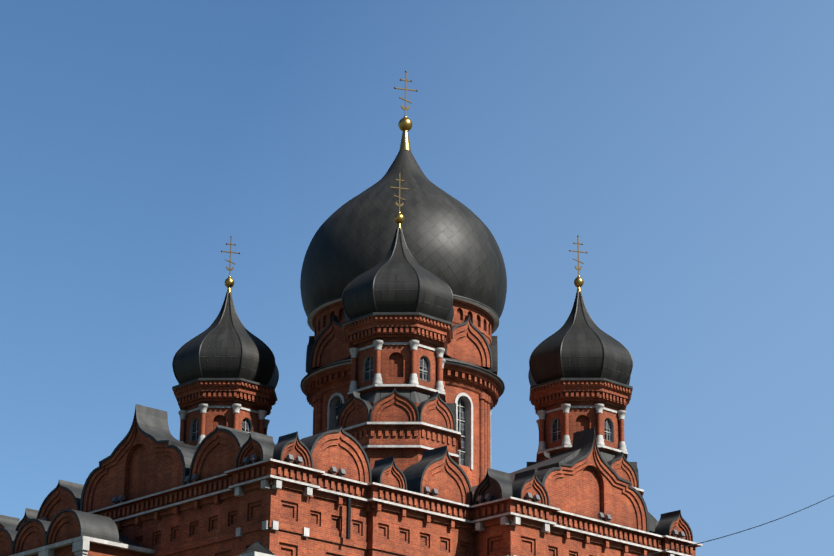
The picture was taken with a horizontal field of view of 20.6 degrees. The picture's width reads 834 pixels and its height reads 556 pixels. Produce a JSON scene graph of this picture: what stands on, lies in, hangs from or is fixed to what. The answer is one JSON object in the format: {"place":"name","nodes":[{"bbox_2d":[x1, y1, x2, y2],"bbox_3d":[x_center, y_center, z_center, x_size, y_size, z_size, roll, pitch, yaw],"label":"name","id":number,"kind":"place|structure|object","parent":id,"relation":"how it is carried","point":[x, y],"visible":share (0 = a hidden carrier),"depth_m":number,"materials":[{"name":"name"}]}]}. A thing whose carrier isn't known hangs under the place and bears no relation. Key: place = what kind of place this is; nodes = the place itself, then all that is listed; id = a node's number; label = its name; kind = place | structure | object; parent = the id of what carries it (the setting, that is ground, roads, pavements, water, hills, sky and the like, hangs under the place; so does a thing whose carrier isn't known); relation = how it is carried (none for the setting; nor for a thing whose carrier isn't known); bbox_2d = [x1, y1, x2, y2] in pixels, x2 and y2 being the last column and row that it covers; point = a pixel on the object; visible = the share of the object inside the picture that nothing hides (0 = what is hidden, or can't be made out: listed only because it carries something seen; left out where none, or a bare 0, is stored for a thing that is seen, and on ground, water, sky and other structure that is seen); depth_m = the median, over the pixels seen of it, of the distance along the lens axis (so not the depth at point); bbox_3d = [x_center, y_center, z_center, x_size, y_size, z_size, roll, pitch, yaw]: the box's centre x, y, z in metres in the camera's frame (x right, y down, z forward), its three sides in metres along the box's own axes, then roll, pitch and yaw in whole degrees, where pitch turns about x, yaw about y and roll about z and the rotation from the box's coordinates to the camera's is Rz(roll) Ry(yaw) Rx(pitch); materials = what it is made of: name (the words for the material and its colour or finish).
{"place":"outdoors","nodes":[
{"label":"outdoors","id":0,"kind":"place"},
{"bbox_2d":[0,0,833,555],"label":"sky","id":1,"kind":"structure","parent":0,"point":[687,146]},
{"bbox_2d":[639,495,833,555],"bbox_3d":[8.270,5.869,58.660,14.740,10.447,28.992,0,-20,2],"label":"wire","id":2,"kind":"object","parent":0,"point":[733,533],"visible":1,"depth_m":57.84,"materials":[{"name":"grey metal"}]},
{"label":"ground","id":3,"kind":"structure","parent":0,"visible":0},
{"bbox_2d":[0,509,155,555],"bbox_3d":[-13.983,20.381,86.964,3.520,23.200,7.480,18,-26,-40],"label":"lower church section","id":4,"kind":"object","parent":3,"relation":"on","point":[67,532],"visible":1,"depth_m":88.13,"materials":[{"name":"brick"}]},
{"bbox_2d":[0,404,702,555],"bbox_3d":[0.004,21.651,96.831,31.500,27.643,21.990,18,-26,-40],"label":"church building","id":5,"kind":"structure","parent":3,"relation":"on","point":[152,482],"depth_m":89.24,"materials":[{"name":"brick"}]},
{"bbox_2d":[172,378,276,446],"bbox_3d":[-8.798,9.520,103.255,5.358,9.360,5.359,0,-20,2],"label":"tower","id":6,"kind":"structure","parent":5,"relation":"on","point":[207,406],"depth_m":102.96,"materials":[{"name":"brick"}]},
{"bbox_2d":[172,236,278,403],"bbox_3d":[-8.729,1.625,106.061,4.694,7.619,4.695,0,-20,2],"label":"onion dome","id":7,"kind":"structure","parent":6,"relation":"on","point":[226,344],"depth_m":103.64,"materials":[{"name":"black metal"}]},
{"bbox_2d":[237,540,275,555],"bbox_3d":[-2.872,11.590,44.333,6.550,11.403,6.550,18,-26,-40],"label":"gable roof","id":8,"kind":"structure","parent":5,"relation":"attached to","point":[257,548],"depth_m":42.30,"materials":[{"name":"grey metal"}]},
{"bbox_2d":[336,312,460,471],"bbox_3d":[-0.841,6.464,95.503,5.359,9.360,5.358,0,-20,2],"label":"tower","id":9,"kind":"structure","parent":5,"relation":"on","point":[399,409],"depth_m":94.50,"materials":[{"name":"brick"}]},
{"bbox_2d":[342,172,453,339],"bbox_3d":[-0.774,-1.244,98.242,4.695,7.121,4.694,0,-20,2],"label":"onion dome","id":10,"kind":"structure","parent":9,"relation":"on","point":[398,277],"depth_m":95.83,"materials":[{"name":"black metal"}]},
{"bbox_2d":[300,294,504,486],"bbox_3d":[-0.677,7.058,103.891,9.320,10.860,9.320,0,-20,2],"label":"drum","id":11,"kind":"object","parent":5,"relation":"on","point":[474,385],"visible":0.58,"depth_m":102.19,"materials":[{"name":"brick"}]},
{"bbox_2d":[300,71,506,333],"bbox_3d":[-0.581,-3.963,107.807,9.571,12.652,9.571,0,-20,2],"label":"dome","id":12,"kind":"structure","parent":11,"relation":"on","point":[450,241],"depth_m":103.24,"materials":[{"name":"black metal"}]},
{"bbox_2d":[527,378,643,496],"bbox_3d":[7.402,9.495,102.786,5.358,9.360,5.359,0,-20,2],"label":"tower","id":13,"kind":"structure","parent":5,"relation":"on","point":[599,404],"depth_m":102.32,"materials":[{"name":"brick"}]},
{"bbox_2d":[528,235,632,402],"bbox_3d":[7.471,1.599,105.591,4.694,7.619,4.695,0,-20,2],"label":"onion dome","id":14,"kind":"structure","parent":13,"relation":"on","point":[579,343],"depth_m":103.17,"materials":[{"name":"black metal"}]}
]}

